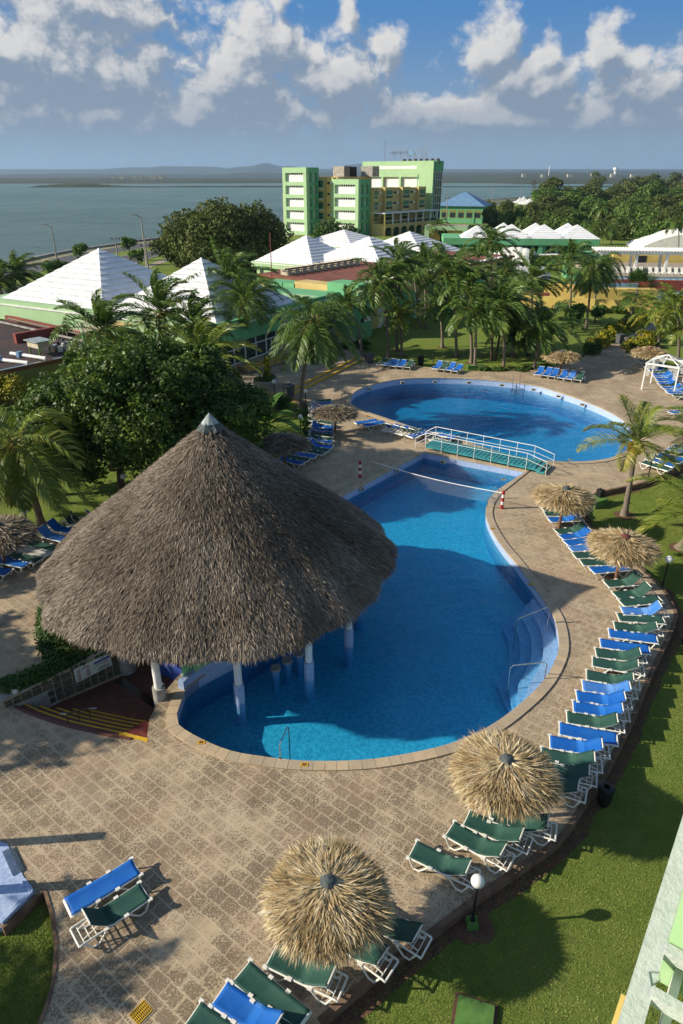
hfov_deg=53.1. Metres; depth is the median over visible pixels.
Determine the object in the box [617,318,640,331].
shrub
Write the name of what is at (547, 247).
window
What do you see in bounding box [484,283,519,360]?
tree
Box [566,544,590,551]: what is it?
sun lounger
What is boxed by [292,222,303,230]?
window
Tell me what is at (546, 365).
shrub
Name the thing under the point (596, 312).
tree
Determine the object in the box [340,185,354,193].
window
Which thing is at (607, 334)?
shrub
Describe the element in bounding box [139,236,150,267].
utility pole
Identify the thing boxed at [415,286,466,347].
palm tree
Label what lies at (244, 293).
palm tree
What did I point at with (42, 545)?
sun lounger
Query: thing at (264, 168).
hills
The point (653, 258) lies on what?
yellow house
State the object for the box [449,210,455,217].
window
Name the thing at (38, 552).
sun lounger
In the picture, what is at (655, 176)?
tree
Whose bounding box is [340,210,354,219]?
window
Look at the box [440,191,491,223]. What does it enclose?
blue roofed house
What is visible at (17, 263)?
palm tree
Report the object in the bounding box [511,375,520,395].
pool ladder
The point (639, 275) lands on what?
fan palm
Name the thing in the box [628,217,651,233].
palm tree
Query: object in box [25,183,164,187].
spit
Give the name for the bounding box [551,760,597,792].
sun lounger
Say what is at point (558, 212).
tree
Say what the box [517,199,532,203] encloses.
peaked tent
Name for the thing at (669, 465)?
sun lounger
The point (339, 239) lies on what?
pavilion
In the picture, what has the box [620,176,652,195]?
tree
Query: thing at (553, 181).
tree
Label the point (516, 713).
pool coping
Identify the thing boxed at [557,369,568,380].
sun lounger
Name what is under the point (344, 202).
window
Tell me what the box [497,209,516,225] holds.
tree
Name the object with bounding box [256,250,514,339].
guest wing
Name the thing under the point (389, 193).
window
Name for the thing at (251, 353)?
window
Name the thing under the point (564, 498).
thatched parasol
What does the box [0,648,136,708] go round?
stone wall
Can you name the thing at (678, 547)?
palm tree
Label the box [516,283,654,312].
garden wall
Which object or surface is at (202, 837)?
pool deck
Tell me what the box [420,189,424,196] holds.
window
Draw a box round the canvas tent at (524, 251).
[494,247,536,261]
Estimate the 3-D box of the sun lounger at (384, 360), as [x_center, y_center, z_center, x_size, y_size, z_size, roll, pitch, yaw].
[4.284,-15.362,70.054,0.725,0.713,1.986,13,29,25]
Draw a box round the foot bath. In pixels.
[0,841,33,931]
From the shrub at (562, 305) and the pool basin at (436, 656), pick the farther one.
the shrub at (562, 305)
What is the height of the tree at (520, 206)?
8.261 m
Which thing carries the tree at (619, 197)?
on the ground at (426, 343)
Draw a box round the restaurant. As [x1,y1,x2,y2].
[0,248,338,379]
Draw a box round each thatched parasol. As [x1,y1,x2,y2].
[0,512,41,567]
[256,829,402,972]
[262,431,312,463]
[310,404,358,436]
[444,727,567,826]
[531,481,598,528]
[540,349,581,373]
[583,526,662,578]
[627,346,669,367]
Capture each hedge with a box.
[0,645,115,693]
[32,601,78,662]
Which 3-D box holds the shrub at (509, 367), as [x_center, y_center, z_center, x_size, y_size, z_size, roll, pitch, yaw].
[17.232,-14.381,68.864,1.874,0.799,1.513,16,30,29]
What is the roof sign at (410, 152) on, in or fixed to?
on the hotel
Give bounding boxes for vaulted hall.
[625,228,682,247]
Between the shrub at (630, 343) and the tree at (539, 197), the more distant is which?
the tree at (539, 197)
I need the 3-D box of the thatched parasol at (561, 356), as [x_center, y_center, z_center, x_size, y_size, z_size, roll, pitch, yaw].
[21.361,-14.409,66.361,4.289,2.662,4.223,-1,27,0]
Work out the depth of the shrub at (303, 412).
55.39 m
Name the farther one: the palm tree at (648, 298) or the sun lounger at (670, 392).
the palm tree at (648, 298)
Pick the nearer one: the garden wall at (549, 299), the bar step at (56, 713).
the bar step at (56, 713)
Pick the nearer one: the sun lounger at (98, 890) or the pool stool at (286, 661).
the sun lounger at (98, 890)
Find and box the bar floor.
[49,660,173,720]
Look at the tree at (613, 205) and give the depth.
346.94 m
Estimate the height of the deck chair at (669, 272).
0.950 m
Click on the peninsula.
(543, 180)
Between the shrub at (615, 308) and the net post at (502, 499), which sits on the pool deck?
the net post at (502, 499)
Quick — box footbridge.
[415,426,554,475]
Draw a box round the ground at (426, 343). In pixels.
[0,193,682,1023]
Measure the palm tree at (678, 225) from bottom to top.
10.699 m
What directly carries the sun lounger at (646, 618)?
on the pool deck
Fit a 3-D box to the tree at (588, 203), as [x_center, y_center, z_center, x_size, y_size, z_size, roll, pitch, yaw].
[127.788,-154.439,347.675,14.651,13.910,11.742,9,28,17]
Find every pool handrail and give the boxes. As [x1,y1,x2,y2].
[279,726,290,759]
[506,662,547,697]
[512,607,549,648]
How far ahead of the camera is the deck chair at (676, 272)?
112.00 m
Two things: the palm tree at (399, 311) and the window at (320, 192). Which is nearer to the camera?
the palm tree at (399, 311)
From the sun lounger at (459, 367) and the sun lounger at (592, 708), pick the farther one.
the sun lounger at (459, 367)
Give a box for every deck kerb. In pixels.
[1,889,57,1023]
[32,397,311,539]
[317,465,682,1023]
[373,346,604,372]
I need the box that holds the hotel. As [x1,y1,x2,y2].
[282,158,443,235]
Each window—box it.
[223,345,234,368]
[234,341,245,363]
[245,337,256,358]
[256,334,266,355]
[266,330,276,352]
[276,328,285,348]
[290,173,302,181]
[291,186,303,194]
[291,198,303,206]
[291,210,303,218]
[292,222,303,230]
[319,180,322,187]
[319,191,322,198]
[319,202,323,209]
[319,213,323,219]
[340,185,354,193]
[340,198,354,206]
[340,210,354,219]
[361,316,370,322]
[374,202,377,209]
[386,190,392,197]
[386,201,391,208]
[386,214,391,219]
[403,190,409,197]
[403,200,408,207]
[419,200,424,206]
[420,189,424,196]
[441,210,447,217]
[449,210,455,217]
[457,210,463,217]
[466,210,472,217]
[474,210,480,218]
[546,246,555,256]
[637,256,646,262]
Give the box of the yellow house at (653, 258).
[562,250,682,278]
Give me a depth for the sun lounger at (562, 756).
22.36 m
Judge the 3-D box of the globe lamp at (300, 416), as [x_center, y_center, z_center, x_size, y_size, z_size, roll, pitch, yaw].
[-3.075,-6.332,50.960,1.208,1.985,0.998,0,26,0]
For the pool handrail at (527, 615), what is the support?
attached to the pool basin at (436, 656)
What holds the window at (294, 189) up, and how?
in the hotel
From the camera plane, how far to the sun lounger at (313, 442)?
48.31 m
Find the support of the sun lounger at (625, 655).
on the pool deck
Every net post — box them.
[359,461,360,477]
[500,491,504,508]
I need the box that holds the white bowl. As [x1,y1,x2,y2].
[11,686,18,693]
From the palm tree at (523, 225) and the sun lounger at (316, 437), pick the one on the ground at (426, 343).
the palm tree at (523, 225)
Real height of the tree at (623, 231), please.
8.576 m
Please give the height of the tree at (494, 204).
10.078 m
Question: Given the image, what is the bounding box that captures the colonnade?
[592,246,682,271]
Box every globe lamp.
[120,473,125,485]
[298,414,304,437]
[303,389,307,409]
[449,873,494,943]
[646,454,656,485]
[662,556,674,596]
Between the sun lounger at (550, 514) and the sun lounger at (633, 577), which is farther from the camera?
the sun lounger at (550, 514)
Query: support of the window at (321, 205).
in the hotel
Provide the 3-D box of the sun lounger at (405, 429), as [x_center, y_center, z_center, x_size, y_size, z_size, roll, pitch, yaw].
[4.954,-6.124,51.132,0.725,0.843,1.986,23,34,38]
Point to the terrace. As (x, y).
(675, 281)
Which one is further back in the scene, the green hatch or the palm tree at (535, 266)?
the palm tree at (535, 266)
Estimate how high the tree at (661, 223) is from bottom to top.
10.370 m
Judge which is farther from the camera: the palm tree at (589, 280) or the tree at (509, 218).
the tree at (509, 218)
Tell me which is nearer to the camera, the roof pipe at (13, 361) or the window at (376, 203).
the roof pipe at (13, 361)
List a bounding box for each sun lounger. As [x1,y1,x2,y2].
[0,555,31,572]
[0,566,13,580]
[5,551,43,568]
[13,546,51,562]
[24,540,57,555]
[35,523,65,544]
[46,517,71,534]
[59,510,76,525]
[63,856,143,918]
[65,514,81,526]
[69,880,152,947]
[185,997,231,1023]
[208,977,291,1023]
[229,957,311,1023]
[262,943,347,1004]
[278,456,305,468]
[286,454,310,465]
[290,452,318,462]
[301,449,326,458]
[305,438,333,451]
[306,432,332,444]
[308,420,333,428]
[308,428,333,433]
[308,431,334,436]
[308,437,333,444]
[309,397,332,402]
[309,400,333,405]
[310,419,333,425]
[310,443,330,454]
[311,424,333,431]
[348,940,398,982]
[354,418,377,427]
[362,420,387,430]
[376,357,388,366]
[381,358,395,367]
[381,423,402,434]
[383,914,432,960]
[389,359,400,368]
[390,424,410,436]
[396,359,407,369]
[396,426,418,438]
[403,360,415,369]
[405,427,426,439]
[406,838,480,892]
[407,430,431,440]
[429,432,449,440]
[431,360,442,371]
[437,361,449,371]
[440,434,458,441]
[442,819,515,873]
[444,361,456,372]
[450,363,464,373]
[460,808,532,857]
[487,807,557,845]
[533,366,545,377]
[540,745,602,778]
[541,367,552,378]
[543,510,577,521]
[546,514,584,527]
[548,368,560,379]
[548,733,610,764]
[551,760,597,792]
[553,521,588,534]
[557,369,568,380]
[557,525,592,539]
[558,720,618,752]
[558,777,587,807]
[562,537,587,551]
[564,370,576,381]
[565,709,625,735]
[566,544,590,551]
[571,551,600,564]
[571,699,630,727]
[573,371,585,382]
[574,689,632,715]
[578,558,612,571]
[580,679,637,704]
[585,668,640,694]
[587,564,631,579]
[591,655,645,680]
[593,646,647,669]
[598,637,651,660]
[601,569,643,590]
[607,627,658,649]
[610,580,657,604]
[612,620,663,638]
[615,612,666,630]
[616,595,664,606]
[619,600,669,619]
[639,460,671,474]
[645,458,676,468]
[648,366,664,370]
[649,367,668,374]
[651,371,671,375]
[653,372,672,377]
[654,453,682,464]
[655,375,675,379]
[655,377,674,381]
[656,379,677,383]
[656,453,682,463]
[658,381,681,389]
[660,383,682,389]
[664,387,682,394]
[665,391,682,395]
[667,409,680,417]
[671,394,682,399]
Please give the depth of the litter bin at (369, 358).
70.81 m
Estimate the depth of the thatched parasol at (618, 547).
31.60 m
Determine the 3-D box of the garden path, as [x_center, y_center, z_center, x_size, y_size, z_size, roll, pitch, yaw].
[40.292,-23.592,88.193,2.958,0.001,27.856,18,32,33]
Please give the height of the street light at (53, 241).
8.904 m
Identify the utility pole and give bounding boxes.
[110,235,119,254]
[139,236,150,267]
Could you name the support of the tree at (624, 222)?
on the ground at (426, 343)
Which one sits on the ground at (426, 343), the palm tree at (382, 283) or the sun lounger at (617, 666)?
the palm tree at (382, 283)
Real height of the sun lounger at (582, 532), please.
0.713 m
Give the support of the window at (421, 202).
in the hotel
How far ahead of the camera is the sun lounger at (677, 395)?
59.53 m
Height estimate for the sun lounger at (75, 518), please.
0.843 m
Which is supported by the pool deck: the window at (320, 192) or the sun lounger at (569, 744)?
the sun lounger at (569, 744)
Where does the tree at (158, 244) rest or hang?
on the ground at (426, 343)
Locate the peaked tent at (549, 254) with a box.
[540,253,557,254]
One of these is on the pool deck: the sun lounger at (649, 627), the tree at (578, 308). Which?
the sun lounger at (649, 627)
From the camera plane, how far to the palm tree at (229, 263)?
70.38 m
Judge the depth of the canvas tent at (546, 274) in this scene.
122.64 m
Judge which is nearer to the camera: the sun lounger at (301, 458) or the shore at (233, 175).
the sun lounger at (301, 458)
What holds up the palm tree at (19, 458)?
on the ground at (426, 343)
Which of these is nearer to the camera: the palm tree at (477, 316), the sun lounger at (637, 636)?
the sun lounger at (637, 636)
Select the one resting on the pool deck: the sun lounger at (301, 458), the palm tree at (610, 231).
the sun lounger at (301, 458)
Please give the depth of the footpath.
156.34 m
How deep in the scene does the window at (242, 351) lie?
68.55 m
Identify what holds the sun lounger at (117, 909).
on the pool deck
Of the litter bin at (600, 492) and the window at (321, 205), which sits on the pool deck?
the litter bin at (600, 492)
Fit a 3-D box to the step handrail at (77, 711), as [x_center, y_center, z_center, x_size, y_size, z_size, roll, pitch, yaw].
[-9.473,7.514,24.795,1.215,1.102,0.200,-16,30,-29]
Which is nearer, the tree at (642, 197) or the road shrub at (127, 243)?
the road shrub at (127, 243)
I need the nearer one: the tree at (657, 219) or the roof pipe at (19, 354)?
the roof pipe at (19, 354)
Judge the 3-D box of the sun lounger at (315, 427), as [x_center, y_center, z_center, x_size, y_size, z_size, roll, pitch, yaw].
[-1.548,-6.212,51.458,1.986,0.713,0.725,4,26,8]
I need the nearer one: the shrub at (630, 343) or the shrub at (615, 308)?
the shrub at (630, 343)
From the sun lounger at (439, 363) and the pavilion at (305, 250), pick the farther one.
the pavilion at (305, 250)
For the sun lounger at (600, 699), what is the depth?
24.92 m
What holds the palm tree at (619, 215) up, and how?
on the ground at (426, 343)
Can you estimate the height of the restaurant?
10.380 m
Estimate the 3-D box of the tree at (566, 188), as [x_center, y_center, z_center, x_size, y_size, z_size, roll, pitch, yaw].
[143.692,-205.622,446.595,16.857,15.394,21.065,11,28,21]
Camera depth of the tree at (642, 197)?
349.35 m
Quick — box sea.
[0,183,612,261]
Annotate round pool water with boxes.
[357,384,607,457]
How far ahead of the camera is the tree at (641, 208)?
284.31 m
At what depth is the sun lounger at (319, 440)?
49.27 m
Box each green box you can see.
[466,364,481,369]
[591,495,608,508]
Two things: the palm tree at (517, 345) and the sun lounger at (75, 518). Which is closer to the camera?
the sun lounger at (75, 518)
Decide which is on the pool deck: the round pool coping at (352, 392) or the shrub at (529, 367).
the round pool coping at (352, 392)
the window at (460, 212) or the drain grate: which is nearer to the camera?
the drain grate
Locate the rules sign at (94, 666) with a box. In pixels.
[73,652,111,682]
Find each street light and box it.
[42,224,57,260]
[132,214,146,265]
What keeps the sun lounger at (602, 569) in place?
on the pool deck
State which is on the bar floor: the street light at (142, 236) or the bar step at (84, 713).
the bar step at (84, 713)
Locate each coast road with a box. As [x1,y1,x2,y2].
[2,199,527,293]
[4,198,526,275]
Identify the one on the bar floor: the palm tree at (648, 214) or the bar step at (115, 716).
the bar step at (115, 716)
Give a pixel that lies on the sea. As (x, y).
(90, 216)
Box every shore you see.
[0,170,682,177]
[0,178,495,183]
[442,173,682,179]
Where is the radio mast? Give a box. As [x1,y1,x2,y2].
[269,233,272,284]
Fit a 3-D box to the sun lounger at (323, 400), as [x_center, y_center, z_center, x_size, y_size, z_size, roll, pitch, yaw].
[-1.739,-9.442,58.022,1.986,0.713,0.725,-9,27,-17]
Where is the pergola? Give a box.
[641,354,682,390]
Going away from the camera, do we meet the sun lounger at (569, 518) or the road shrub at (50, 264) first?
the sun lounger at (569, 518)
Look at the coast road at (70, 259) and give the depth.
170.00 m
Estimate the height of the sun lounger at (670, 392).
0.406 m
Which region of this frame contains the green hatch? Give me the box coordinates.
[451,992,497,1023]
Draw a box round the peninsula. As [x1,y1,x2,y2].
[492,178,682,183]
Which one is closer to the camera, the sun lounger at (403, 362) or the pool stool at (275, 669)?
the pool stool at (275, 669)
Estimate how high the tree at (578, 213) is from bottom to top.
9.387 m
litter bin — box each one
[282,383,295,396]
[364,352,373,363]
[418,355,423,365]
[596,488,604,497]
[597,781,616,808]
[616,333,625,342]
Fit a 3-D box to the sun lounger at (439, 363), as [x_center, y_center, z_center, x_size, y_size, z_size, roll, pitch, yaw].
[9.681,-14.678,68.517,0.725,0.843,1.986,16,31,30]
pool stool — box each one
[270,664,280,692]
[282,656,291,683]
[294,649,303,676]
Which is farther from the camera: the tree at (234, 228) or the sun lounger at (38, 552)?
the tree at (234, 228)
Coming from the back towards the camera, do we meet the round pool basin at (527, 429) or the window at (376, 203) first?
the window at (376, 203)
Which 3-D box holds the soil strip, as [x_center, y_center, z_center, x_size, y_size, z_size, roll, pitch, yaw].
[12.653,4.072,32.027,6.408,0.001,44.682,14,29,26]
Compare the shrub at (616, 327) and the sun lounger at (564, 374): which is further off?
the shrub at (616, 327)
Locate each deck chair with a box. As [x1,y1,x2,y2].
[661,267,666,273]
[667,267,672,274]
[674,267,679,274]
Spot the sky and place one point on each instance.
(85, 84)
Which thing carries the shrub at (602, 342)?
on the ground at (426, 343)
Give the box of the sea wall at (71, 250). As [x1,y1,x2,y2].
[9,196,532,262]
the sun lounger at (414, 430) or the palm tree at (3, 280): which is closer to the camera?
the sun lounger at (414, 430)
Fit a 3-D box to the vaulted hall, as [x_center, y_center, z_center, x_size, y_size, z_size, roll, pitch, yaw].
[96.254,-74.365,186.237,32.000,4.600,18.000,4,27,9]
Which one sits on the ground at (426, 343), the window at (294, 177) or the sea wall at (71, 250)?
the sea wall at (71, 250)
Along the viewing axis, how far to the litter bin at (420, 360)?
71.24 m
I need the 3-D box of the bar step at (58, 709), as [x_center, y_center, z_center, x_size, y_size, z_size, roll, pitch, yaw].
[-8.957,7.813,25.062,3.756,0.402,0.405,7,27,15]
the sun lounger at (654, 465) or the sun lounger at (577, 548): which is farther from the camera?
the sun lounger at (654, 465)
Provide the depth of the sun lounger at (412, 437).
50.47 m
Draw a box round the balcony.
[611,816,682,1023]
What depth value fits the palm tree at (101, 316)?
56.70 m
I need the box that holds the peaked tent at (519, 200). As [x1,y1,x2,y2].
[513,198,524,206]
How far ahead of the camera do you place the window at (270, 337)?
72.63 m
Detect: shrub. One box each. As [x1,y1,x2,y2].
[0,371,28,409]
[40,260,57,274]
[52,259,67,269]
[72,242,88,257]
[120,236,136,259]
[128,248,143,263]
[247,422,273,439]
[274,395,291,409]
[295,407,309,417]
[301,416,313,426]
[301,426,311,436]
[340,340,358,349]
[354,340,371,349]
[477,365,490,371]
[491,365,507,371]
[505,365,518,371]
[511,366,527,372]
[522,365,533,370]
[539,363,551,368]
[554,302,568,310]
[582,341,602,355]
[584,336,611,348]
[591,304,607,310]
[593,329,616,339]
[604,323,626,333]
[608,305,627,313]
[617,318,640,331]
[620,339,646,351]
[624,312,647,323]
[628,335,656,346]
[629,306,646,313]
[636,329,664,340]
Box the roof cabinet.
[23,337,52,355]
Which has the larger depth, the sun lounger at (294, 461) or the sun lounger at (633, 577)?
the sun lounger at (294, 461)
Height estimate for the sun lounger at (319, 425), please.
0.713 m
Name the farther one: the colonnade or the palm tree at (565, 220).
the palm tree at (565, 220)
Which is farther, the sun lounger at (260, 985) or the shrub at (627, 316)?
the shrub at (627, 316)
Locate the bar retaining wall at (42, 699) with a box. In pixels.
[17,688,60,707]
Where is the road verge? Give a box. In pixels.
[6,198,515,269]
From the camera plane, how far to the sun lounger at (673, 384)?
62.45 m
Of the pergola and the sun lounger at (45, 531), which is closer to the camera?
the sun lounger at (45, 531)
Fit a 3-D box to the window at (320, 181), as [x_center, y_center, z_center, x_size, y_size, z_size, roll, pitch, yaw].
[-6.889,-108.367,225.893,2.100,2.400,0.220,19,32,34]
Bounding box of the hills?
[0,163,682,174]
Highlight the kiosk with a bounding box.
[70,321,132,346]
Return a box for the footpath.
[145,205,497,267]
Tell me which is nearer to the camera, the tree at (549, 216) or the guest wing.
the guest wing
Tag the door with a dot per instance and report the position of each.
(379, 309)
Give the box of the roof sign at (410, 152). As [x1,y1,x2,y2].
[393,149,427,158]
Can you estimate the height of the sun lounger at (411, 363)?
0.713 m
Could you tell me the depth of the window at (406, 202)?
237.21 m
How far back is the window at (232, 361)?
67.32 m
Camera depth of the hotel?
229.29 m
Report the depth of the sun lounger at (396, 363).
69.53 m
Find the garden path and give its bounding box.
[614,314,681,343]
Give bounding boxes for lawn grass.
[0,902,53,1023]
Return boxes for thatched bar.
[34,413,399,726]
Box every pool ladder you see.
[487,487,498,507]
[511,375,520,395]
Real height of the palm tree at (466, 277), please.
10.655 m
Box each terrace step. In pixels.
[221,347,296,371]
[237,354,297,372]
[246,355,355,397]
[284,359,362,395]
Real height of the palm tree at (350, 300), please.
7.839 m
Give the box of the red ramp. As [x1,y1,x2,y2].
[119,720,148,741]
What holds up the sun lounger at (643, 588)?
on the pool deck
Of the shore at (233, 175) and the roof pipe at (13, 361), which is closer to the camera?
the roof pipe at (13, 361)
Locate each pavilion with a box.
[251,235,335,283]
[314,229,383,248]
[323,236,414,262]
[383,231,458,251]
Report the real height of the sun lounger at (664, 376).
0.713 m
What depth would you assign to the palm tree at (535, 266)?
81.84 m
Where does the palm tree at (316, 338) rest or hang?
on the ground at (426, 343)
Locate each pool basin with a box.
[177,453,558,761]
[351,379,631,460]
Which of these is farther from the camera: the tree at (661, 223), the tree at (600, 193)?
the tree at (600, 193)
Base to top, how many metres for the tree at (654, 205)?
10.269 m
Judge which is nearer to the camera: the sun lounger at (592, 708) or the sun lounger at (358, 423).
the sun lounger at (592, 708)
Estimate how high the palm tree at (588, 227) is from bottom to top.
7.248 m
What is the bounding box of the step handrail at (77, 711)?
[60,708,96,722]
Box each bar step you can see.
[13,705,131,739]
[19,703,126,734]
[36,705,129,731]
[54,707,132,728]
[71,708,139,725]
[88,709,144,722]
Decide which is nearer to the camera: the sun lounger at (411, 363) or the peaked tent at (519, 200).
the sun lounger at (411, 363)
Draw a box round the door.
[377,308,384,327]
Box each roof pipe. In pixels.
[0,356,29,363]
[9,351,46,359]
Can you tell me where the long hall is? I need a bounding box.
[442,223,599,262]
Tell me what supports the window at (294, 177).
in the hotel
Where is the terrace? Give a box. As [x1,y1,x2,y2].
[574,262,682,300]
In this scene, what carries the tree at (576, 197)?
on the ground at (426, 343)
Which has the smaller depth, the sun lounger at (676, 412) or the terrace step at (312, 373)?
the sun lounger at (676, 412)
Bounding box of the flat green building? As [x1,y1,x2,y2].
[424,224,468,241]
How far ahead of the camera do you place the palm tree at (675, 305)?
70.55 m
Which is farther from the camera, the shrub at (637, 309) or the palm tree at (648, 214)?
the palm tree at (648, 214)
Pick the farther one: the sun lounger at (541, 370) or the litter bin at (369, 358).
the litter bin at (369, 358)
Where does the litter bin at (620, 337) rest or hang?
on the pool deck
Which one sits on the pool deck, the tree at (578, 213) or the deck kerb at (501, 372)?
the deck kerb at (501, 372)
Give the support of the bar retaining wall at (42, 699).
on the bar floor
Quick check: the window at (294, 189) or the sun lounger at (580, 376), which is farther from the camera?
the window at (294, 189)
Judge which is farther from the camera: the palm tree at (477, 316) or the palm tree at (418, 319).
the palm tree at (418, 319)
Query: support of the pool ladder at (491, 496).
attached to the pool deck
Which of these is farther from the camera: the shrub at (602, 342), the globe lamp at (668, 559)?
the shrub at (602, 342)
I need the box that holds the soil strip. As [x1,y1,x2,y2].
[330,470,682,1023]
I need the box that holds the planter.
[252,356,277,390]
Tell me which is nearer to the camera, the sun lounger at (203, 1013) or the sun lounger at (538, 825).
the sun lounger at (203, 1013)
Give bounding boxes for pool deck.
[0,335,682,1023]
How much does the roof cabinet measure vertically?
1.330 m
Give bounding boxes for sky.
[0,0,682,168]
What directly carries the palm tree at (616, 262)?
on the ground at (426, 343)
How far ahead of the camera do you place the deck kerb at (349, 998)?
19.28 m
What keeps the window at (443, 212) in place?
in the blue roofed house at (465, 207)
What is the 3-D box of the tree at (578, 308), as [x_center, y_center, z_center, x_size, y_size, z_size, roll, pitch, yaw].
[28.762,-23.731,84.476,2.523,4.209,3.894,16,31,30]
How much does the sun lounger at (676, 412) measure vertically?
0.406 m
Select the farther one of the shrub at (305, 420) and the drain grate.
the shrub at (305, 420)
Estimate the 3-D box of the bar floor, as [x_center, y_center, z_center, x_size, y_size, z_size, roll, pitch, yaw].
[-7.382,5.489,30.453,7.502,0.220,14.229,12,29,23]
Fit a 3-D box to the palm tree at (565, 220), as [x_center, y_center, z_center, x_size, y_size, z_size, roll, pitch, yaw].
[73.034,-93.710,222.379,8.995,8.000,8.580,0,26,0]
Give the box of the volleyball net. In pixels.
[371,461,501,492]
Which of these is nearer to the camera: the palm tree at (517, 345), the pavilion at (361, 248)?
the palm tree at (517, 345)
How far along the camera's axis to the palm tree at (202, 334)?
54.53 m
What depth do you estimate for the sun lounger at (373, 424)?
52.65 m
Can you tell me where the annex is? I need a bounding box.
[0,315,87,410]
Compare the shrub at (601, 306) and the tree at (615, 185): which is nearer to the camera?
the shrub at (601, 306)
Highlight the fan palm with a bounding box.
[613,267,660,315]
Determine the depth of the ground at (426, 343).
19.17 m
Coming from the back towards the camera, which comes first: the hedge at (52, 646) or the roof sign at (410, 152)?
the roof sign at (410, 152)
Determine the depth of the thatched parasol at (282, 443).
44.01 m
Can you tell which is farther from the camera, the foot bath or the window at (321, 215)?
the window at (321, 215)
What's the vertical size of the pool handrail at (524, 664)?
2.181 m
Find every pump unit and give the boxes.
[48,342,56,349]
[55,343,64,351]
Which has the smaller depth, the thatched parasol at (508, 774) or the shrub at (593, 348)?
the thatched parasol at (508, 774)
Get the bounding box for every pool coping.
[166,376,571,770]
[346,377,632,463]
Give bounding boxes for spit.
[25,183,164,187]
[163,186,613,186]
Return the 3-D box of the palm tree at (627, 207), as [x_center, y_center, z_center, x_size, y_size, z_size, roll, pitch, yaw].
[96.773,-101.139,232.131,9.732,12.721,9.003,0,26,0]
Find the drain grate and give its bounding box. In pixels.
[126,998,155,1023]
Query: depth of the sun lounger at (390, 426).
51.55 m
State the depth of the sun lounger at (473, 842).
19.51 m
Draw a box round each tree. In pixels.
[0,249,48,292]
[0,258,35,294]
[0,404,99,531]
[10,330,277,491]
[48,288,155,353]
[114,268,209,339]
[148,230,189,267]
[151,288,239,343]
[157,197,294,277]
[160,317,262,394]
[184,236,279,299]
[208,267,292,329]
[267,294,370,411]
[310,216,361,237]
[321,284,376,356]
[345,256,421,357]
[369,237,428,351]
[377,296,426,356]
[388,253,437,325]
[403,242,449,328]
[407,241,494,357]
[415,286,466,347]
[423,215,450,235]
[434,260,504,363]
[438,285,516,370]
[462,223,520,288]
[464,276,541,369]
[482,206,499,226]
[483,257,527,285]
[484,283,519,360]
[485,310,551,356]
[487,199,496,207]
[496,248,570,308]
[497,199,513,215]
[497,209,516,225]
[505,299,586,368]
[506,312,553,356]
[511,204,523,211]
[513,207,528,228]
[514,216,535,228]
[525,199,545,211]
[525,207,549,226]
[530,186,567,200]
[534,192,552,203]
[536,213,558,228]
[538,177,564,189]
[539,210,557,229]
[541,193,570,211]
[546,237,597,306]
[551,206,582,225]
[551,211,580,227]
[552,205,578,227]
[554,185,573,194]
[557,187,586,209]
[562,253,620,329]
[563,303,586,334]
[572,211,594,225]
[575,183,608,199]
[576,394,682,519]
[578,194,606,214]
[580,219,605,234]
[580,251,624,298]
[586,171,606,188]
[588,200,620,217]
[590,307,605,322]
[592,212,616,236]
[595,200,620,212]
[595,216,635,237]
[597,220,626,244]
[603,218,630,240]
[605,186,627,201]
[608,183,624,189]
[609,211,628,218]
[611,192,637,206]
[611,203,651,222]
[614,194,643,218]
[618,175,641,187]
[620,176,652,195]
[624,290,681,346]
[625,470,682,552]
[628,192,650,206]
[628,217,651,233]
[628,221,641,235]
[631,223,658,239]
[636,179,667,197]
[637,204,666,223]
[639,281,682,359]
[644,172,670,191]
[645,194,667,207]
[647,212,667,229]
[648,202,664,219]
[648,405,682,467]
[655,221,673,230]
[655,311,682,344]
[657,210,682,247]
[660,203,682,220]
[662,192,682,206]
[667,187,682,196]
[668,172,682,181]
[669,181,682,189]
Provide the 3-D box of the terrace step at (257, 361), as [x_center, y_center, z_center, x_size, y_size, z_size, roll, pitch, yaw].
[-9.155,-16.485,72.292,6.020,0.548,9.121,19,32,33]
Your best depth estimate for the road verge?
172.36 m
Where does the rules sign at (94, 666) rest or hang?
attached to the stone wall at (66, 684)
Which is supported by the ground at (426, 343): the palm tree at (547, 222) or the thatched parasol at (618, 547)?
the palm tree at (547, 222)
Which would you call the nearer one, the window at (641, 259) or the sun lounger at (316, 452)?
the sun lounger at (316, 452)
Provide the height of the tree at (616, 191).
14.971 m
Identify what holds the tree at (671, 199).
on the ground at (426, 343)
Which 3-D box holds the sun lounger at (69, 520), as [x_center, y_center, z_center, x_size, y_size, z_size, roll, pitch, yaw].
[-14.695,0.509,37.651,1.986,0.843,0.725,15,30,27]
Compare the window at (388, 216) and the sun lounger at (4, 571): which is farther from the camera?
the window at (388, 216)
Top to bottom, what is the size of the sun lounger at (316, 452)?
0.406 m
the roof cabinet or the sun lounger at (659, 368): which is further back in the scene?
the sun lounger at (659, 368)
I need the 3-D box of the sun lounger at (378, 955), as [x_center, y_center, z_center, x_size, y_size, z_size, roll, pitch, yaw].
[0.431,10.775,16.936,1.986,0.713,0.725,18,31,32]
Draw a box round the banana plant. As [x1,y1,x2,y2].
[252,392,301,435]
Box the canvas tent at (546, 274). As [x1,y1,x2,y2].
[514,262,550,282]
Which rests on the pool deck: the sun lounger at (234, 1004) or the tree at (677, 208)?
the sun lounger at (234, 1004)

